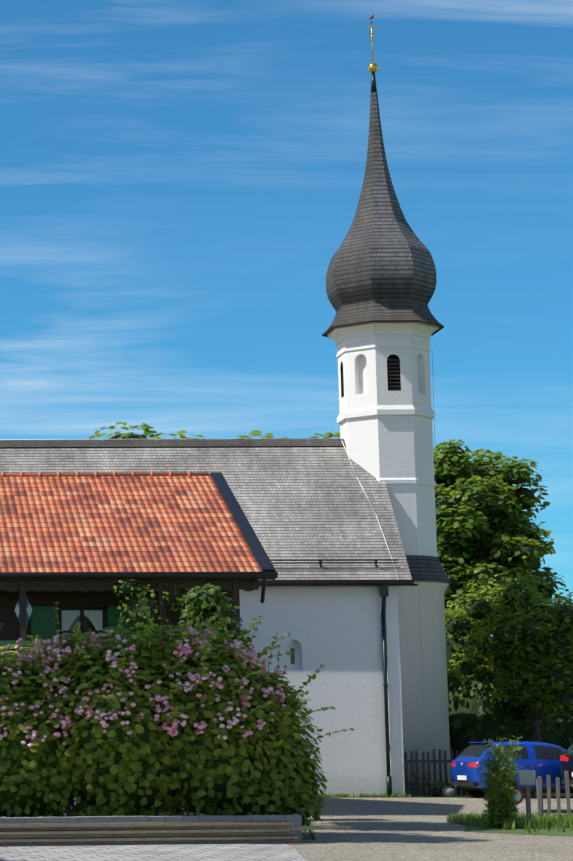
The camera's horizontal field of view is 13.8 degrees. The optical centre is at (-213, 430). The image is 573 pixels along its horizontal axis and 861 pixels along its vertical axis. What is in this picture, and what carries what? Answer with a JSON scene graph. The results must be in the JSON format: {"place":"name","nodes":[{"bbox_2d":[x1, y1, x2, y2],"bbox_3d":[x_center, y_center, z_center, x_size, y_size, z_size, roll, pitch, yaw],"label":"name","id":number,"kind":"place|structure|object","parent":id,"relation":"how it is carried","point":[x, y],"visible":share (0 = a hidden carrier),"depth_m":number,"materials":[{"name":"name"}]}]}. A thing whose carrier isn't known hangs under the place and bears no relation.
{"place":"outdoors","nodes":[
{"label":"outdoors","id":0,"kind":"place"},
{"bbox_2d":[0,590,232,658],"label":"house wall","id":1,"kind":"structure","parent":0,"point":[10,628],"depth_m":46.72,"materials":[{"name":"brown wood"}]},
{"bbox_2d":[15,596,31,625],"bbox_3d":[4.806,3.652,46.024,0.360,0.920,0.040,0,-8,2],"label":"wall ornament","id":2,"kind":"object","parent":1,"relation":"attached to","point":[28,609],"visible":0.48,"depth_m":46.02,"materials":[{"name":"white"}]},
{"bbox_2d":[0,606,133,645],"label":"green shutters","id":3,"kind":"object","parent":1,"relation":"attached to","point":[43,623],"visible":0.42,"depth_m":46.60,"materials":[{"name":"green wood"}]},
{"bbox_2d":[58,607,106,640],"bbox_3d":[6.077,4.062,46.605,0.990,0.860,0.070,0,-8,2],"label":"house window","id":4,"kind":"structure","parent":1,"relation":"in","point":[92,618],"depth_m":46.62,"materials":[{"name":"white glass"}]},
{"bbox_2d":[0,475,273,579],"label":"house roof","id":5,"kind":"structure","parent":1,"relation":"on","point":[127,524],"depth_m":48.60,"materials":[{"name":"orange tile"}]},
{"bbox_2d":[0,471,208,476],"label":"ridge tiles","id":6,"kind":"object","parent":5,"relation":"on","point":[114,474],"visible":0.56,"depth_m":52.38,"materials":[{"name":"tile"}]},
{"bbox_2d":[0,580,257,591],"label":"scalloped house fascia","id":7,"kind":"object","parent":5,"relation":"attached to","point":[69,586],"visible":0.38,"depth_m":45.82,"materials":[{"name":"brown wood"}]},
{"bbox_2d":[0,571,277,602],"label":"rain gutter","id":8,"kind":"object","parent":5,"relation":"attached to","point":[90,575],"depth_m":45.64,"materials":[{"name":"black metal"}]},
{"bbox_2d":[30,580,258,586],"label":"rafter ends","id":9,"kind":"object","parent":5,"relation":"attached to","point":[77,583],"visible":0.06,"depth_m":45.75,"materials":[{"name":"brown wood"}]},
{"bbox_2d":[210,472,275,580],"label":"roof verge","id":10,"kind":"structure","parent":5,"relation":"attached to","point":[260,555],"depth_m":48.60,"materials":[{"name":"grey metal"}]},
{"bbox_2d":[0,580,239,668],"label":"house balcony","id":11,"kind":"structure","parent":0,"point":[22,596],"depth_m":45.71,"materials":[{"name":"brown wood"}]},
{"bbox_2d":[113,578,190,639],"bbox_3d":[7.420,3.794,45.761,1.688,1.656,0.812,0,-8,2],"label":"climbing plant","id":12,"kind":"object","parent":11,"relation":"on","point":[172,597],"visible":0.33,"depth_m":45.62,"materials":[{"name":"green plant"}]},
{"bbox_2d":[63,797,202,814],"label":"ground floor wall","id":13,"kind":"structure","parent":0,"point":[89,806],"depth_m":46.14,"materials":[{"name":"white paint"}]},
{"bbox_2d":[0,843,306,860],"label":"paving","id":14,"kind":"structure","parent":0,"point":[222,852],"depth_m":31.31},
{"bbox_2d":[0,821,350,845],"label":"plank stack","id":15,"kind":"object","parent":14,"relation":"on","point":[41,834],"visible":1,"depth_m":33.59,"materials":[{"name":"grey wood"}]},
{"bbox_2d":[0,0,572,636],"label":"sky","id":16,"kind":"structure","parent":0,"point":[181,181],"materials":[{"name":"blue"}]},
{"bbox_2d":[2,786,572,841],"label":"lawn","id":17,"kind":"structure","parent":0,"point":[306,835],"depth_m":58.42,"materials":[{"name":"green plant"}]},
{"bbox_2d":[0,800,206,816],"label":"stems","id":18,"kind":"object","parent":17,"relation":"on","point":[169,811],"depth_m":40.20,"materials":[{"name":"plant"}]},
{"bbox_2d":[89,422,166,438],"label":"tree","id":19,"kind":"object","parent":17,"relation":"on","point":[131,435],"depth_m":88.73,"materials":[{"name":"green plant"}]},
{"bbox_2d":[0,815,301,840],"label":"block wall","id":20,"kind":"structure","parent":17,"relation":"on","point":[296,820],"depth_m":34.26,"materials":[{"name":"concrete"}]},
{"bbox_2d":[149,430,195,439],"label":"tree","id":21,"kind":"object","parent":17,"relation":"on","point":[181,435],"depth_m":82.53,"materials":[{"name":"green plant"}]},
{"bbox_2d":[0,590,354,837],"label":"shrub","id":22,"kind":"object","parent":17,"relation":"on","point":[177,720],"visible":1,"depth_m":35.28,"materials":[{"name":"green plant"}]},
{"bbox_2d":[168,435,205,439],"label":"tree","id":23,"kind":"object","parent":17,"relation":"on","point":[201,436],"depth_m":85.39,"materials":[{"name":"green plant"}]},
{"bbox_2d":[178,583,251,652],"bbox_3d":[7.744,4.990,42.915,2.466,4.182,1.909,0,-8,2],"label":"shrub","id":24,"kind":"object","parent":17,"relation":"on","point":[207,602],"visible":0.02,"depth_m":42.96,"materials":[{"name":"green plant"}]},
{"bbox_2d":[265,433,287,437],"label":"tree","id":25,"kind":"object","parent":17,"relation":"on","point":[269,435],"depth_m":87.53,"materials":[{"name":"green plant"}]},
{"bbox_2d":[237,430,339,437],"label":"tree","id":26,"kind":"object","parent":17,"relation":"on","point":[326,435],"depth_m":80.95,"materials":[{"name":"green plant"}]},
{"bbox_2d":[319,793,410,796],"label":"chapel grass tufts","id":27,"kind":"object","parent":17,"relation":"on","point":[366,795],"visible":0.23,"depth_m":58.55,"materials":[{"name":"green plant"}]},
{"bbox_2d":[405,772,434,796],"bbox_3d":[16.489,9.252,59.081,0.867,0.641,0.200,0,-8,2],"label":"child bicycle","id":28,"kind":"object","parent":17,"relation":"on","point":[427,784],"visible":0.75,"depth_m":59.07,"materials":[{"name":"black metal"}]},
{"bbox_2d":[398,581,450,794],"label":"tower wall","id":29,"kind":"structure","parent":17,"relation":"on","point":[423,670],"depth_m":61.44,"materials":[{"name":"white paint"}]},
{"bbox_2d":[327,322,438,556],"bbox_3d":[16.823,0.928,63.465,2.864,7.685,2.864,0,-8,2],"label":"tower shaft","id":30,"kind":"object","parent":29,"relation":"on","point":[386,435],"visible":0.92,"depth_m":62.64,"materials":[{"name":"white paint"}]},
{"bbox_2d":[342,358,400,393],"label":"louvers","id":31,"kind":"object","parent":30,"relation":"in","point":[393,374],"visible":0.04,"depth_m":62.70,"materials":[{"name":"black wood"}]},
{"bbox_2d":[324,301,441,335],"bbox_3d":[16.823,-3.139,64.008,3.141,0.630,3.141,0,-8,2],"label":"roof skirt","id":32,"kind":"object","parent":30,"relation":"on","point":[377,310],"visible":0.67,"depth_m":62.88,"materials":[{"name":"grey tile"}]},
{"bbox_2d":[326,92,436,311],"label":"onion dome","id":33,"kind":"structure","parent":32,"relation":"on","point":[382,253],"depth_m":63.41,"materials":[{"name":"grey tile"}]},
{"bbox_2d":[371,72,376,92],"bbox_3d":[16.823,-9.963,64.921,0.190,0.660,0.190,0,-8,2],"label":"spire tip","id":34,"kind":"object","parent":33,"relation":"on","point":[373,84],"visible":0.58,"depth_m":64.86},
{"bbox_2d":[366,21,377,72],"bbox_3d":[16.823,-11.031,65.064,0.340,1.545,0.290,0,-8,2],"label":"finial","id":35,"kind":"object","parent":34,"relation":"on","point":[372,66],"visible":0.85,"depth_m":64.99,"materials":[{"name":"gold metal"}]},
{"bbox_2d":[322,320,443,337],"bbox_3d":[16.823,-2.809,63.965,3.150,0.045,3.150,0,-8,2],"label":"roof eave","id":36,"kind":"object","parent":32,"relation":"attached to","point":[442,326],"visible":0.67,"depth_m":62.66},
{"bbox_2d":[432,362,438,552],"bbox_3d":[18.030,0.650,62.951,0.036,5.900,0.020,0,-8,2],"label":"lightning rod cable","id":37,"kind":"object","parent":30,"relation":"attached to","point":[435,458],"visible":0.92,"depth_m":62.93,"materials":[{"name":"grey metal"}]},
{"bbox_2d":[405,555,452,584],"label":"lower tower roof","id":38,"kind":"structure","parent":29,"relation":"on","point":[425,568],"depth_m":61.82,"materials":[{"name":"grey tile"}]},
{"bbox_2d":[432,788,441,796],"bbox_3d":[16.938,9.445,59.011,0.260,0.220,0.260,0,-8,2],"label":"plant pot","id":39,"kind":"object","parent":17,"relation":"on","point":[436,792],"visible":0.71,"depth_m":58.92,"materials":[{"name":"black"}]},
{"bbox_2d":[429,780,443,787],"bbox_3d":[16.937,9.226,59.034,0.386,0.221,0.329,0,-8,2],"label":"potted plant","id":40,"kind":"object","parent":39,"relation":"on","point":[435,784],"visible":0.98,"depth_m":58.99,"materials":[{"name":"green plant"}]},
{"bbox_2d":[441,786,456,796],"bbox_3d":[17.235,9.417,58.986,0.405,0.317,0.286,0,-8,2],"label":"boulder","id":41,"kind":"object","parent":17,"relation":"on","point":[447,791],"visible":0.98,"depth_m":58.89,"materials":[{"name":"stone"}]},
{"bbox_2d":[403,749,545,795],"bbox_3d":[18.038,8.970,59.379,3.680,1.260,0.140,0,-8,2],"label":"wooden fence","id":42,"kind":"object","parent":17,"relation":"on","point":[428,761],"visible":0.42,"depth_m":59.36,"materials":[{"name":"grey wood"}]},
{"bbox_2d":[475,735,523,828],"bbox_3d":[12.453,6.123,39.441,0.931,1.616,0.921,0,-8,2],"label":"shrub","id":43,"kind":"object","parent":17,"relation":"on","point":[500,782],"visible":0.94,"depth_m":39.29,"materials":[{"name":"green plant"}]},
{"bbox_2d":[433,439,568,669],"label":"tree","id":44,"kind":"object","parent":17,"relation":"on","point":[486,530],"visible":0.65,"depth_m":70.62,"materials":[{"name":"green plant"}]},
{"bbox_2d":[444,596,572,758],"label":"hedge","id":45,"kind":"object","parent":17,"relation":"on","point":[475,715],"visible":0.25,"depth_m":66.20,"materials":[{"name":"green plant"}]},
{"bbox_2d":[445,567,572,791],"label":"tree","id":46,"kind":"object","parent":17,"relation":"on","point":[524,632],"visible":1,"depth_m":64.04,"materials":[{"name":"green plant"}]},
{"bbox_2d":[451,741,572,796],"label":"blue hatchback","id":47,"kind":"object","parent":17,"relation":"on","point":[542,759],"visible":0.69,"depth_m":57.55,"materials":[{"name":"blue paint"}]},
{"bbox_2d":[232,594,390,796],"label":"chapel nave walls","id":48,"kind":"structure","parent":0,"point":[339,637],"depth_m":59.20,"materials":[{"name":"white paint"}]},
{"bbox_2d":[0,447,411,579],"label":"church roof","id":49,"kind":"structure","parent":48,"relation":"on","point":[304,503],"depth_m":61.92,"materials":[{"name":"grey tile"}]},
{"bbox_2d":[0,439,345,447],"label":"roof ridge","id":50,"kind":"structure","parent":49,"relation":"on","point":[170,443],"depth_m":63.62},
{"bbox_2d":[0,438,399,578],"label":"chapel lightning wire","id":51,"kind":"object","parent":49,"relation":"attached to","point":[231,438],"visible":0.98,"depth_m":63.65,"materials":[{"name":"grey metal"}]},
{"bbox_2d":[270,559,397,566],"bbox_3d":[8.340,3.523,59.861,15.450,0.199,0.302,0,-8,2],"label":"snow guard","id":52,"kind":"object","parent":49,"relation":"on","point":[320,562],"visible":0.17,"depth_m":59.59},
{"bbox_2d":[258,579,417,585],"bbox_3d":[8.404,4.012,59.449,16.200,0.156,0.255,0,-8,2],"label":"rain gutter","id":53,"kind":"object","parent":49,"relation":"attached to","point":[394,582],"visible":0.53,"depth_m":59.16,"materials":[{"name":"black metal"}]},
{"bbox_2d":[290,648,294,663],"bbox_3d":[13.286,5.928,59.493,0.100,0.420,0.010,0,-8,2],"label":"window","id":54,"kind":"structure","parent":48,"relation":"attached to","point":[292,656],"depth_m":59.49,"materials":[{"name":"grey glass"}]},
{"bbox_2d":[239,586,398,594],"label":"cornice","id":55,"kind":"structure","parent":48,"relation":"attached to","point":[305,590],"depth_m":59.42,"materials":[{"name":"white paint"}]},
{"bbox_2d":[379,585,391,796],"bbox_3d":[15.603,6.773,58.914,0.200,5.490,0.355,0,-8,2],"label":"downspout","id":56,"kind":"object","parent":48,"relation":"attached to","point":[383,592],"visible":0.94,"depth_m":58.98,"materials":[{"name":"metal"}]},
{"bbox_2d":[385,594,404,794],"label":"buttress","id":57,"kind":"structure","parent":48,"relation":"attached to","point":[394,698],"depth_m":59.01,"materials":[{"name":"white paint"}]},
{"bbox_2d":[287,798,572,860],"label":"gravel driveway","id":58,"kind":"structure","parent":0,"point":[402,829],"depth_m":35.91,"materials":[{"name":"grey gravel"}]},
{"bbox_2d":[286,807,314,840],"bbox_3d":[7.911,6.070,34.943,0.072,0.498,0.678,3,-8,-23],"label":"stem","id":59,"kind":"object","parent":58,"relation":"on","point":[303,818],"visible":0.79,"depth_m":34.82,"materials":[{"name":"green"}]},
{"bbox_2d":[446,811,572,832],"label":"verge grass tufts","id":60,"kind":"object","parent":58,"relation":"on","point":[558,822],"visible":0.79,"depth_m":40.24,"materials":[{"name":"green plant"}]},
{"bbox_2d":[457,823,572,835],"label":"grass verge","id":61,"kind":"structure","parent":58,"relation":"on","point":[543,831],"depth_m":37.96,"materials":[{"name":"green plant"}]},
{"bbox_2d":[507,787,523,816],"bbox_3d":[12.751,6.607,39.645,0.300,0.710,0.088,0,-8,2],"label":"round road sign","id":62,"kind":"object","parent":61,"relation":"attached to","point":[519,796],"visible":0.38,"depth_m":39.63,"materials":[{"name":"red"}]},
{"bbox_2d":[536,771,572,818],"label":"picket fence","id":63,"kind":"object","parent":61,"relation":"on","point":[549,795],"visible":0.71,"depth_m":41.74,"materials":[{"name":"grey wood"}]},
{"bbox_2d":[560,743,572,788],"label":"car","id":64,"kind":"object","parent":58,"relation":"on","point":[566,760],"visible":0.92,"depth_m":56.70,"materials":[{"name":"black paint"}]},
{"bbox_2d":[519,770,535,823],"bbox_3d":[12.938,6.445,39.550,0.273,1.005,0.139,0,-8,2],"label":"sign post","id":65,"kind":"object","parent":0,"point":[527,778],"visible":0.79,"depth_m":39.55,"materials":[{"name":"grey metal"}]}
]}

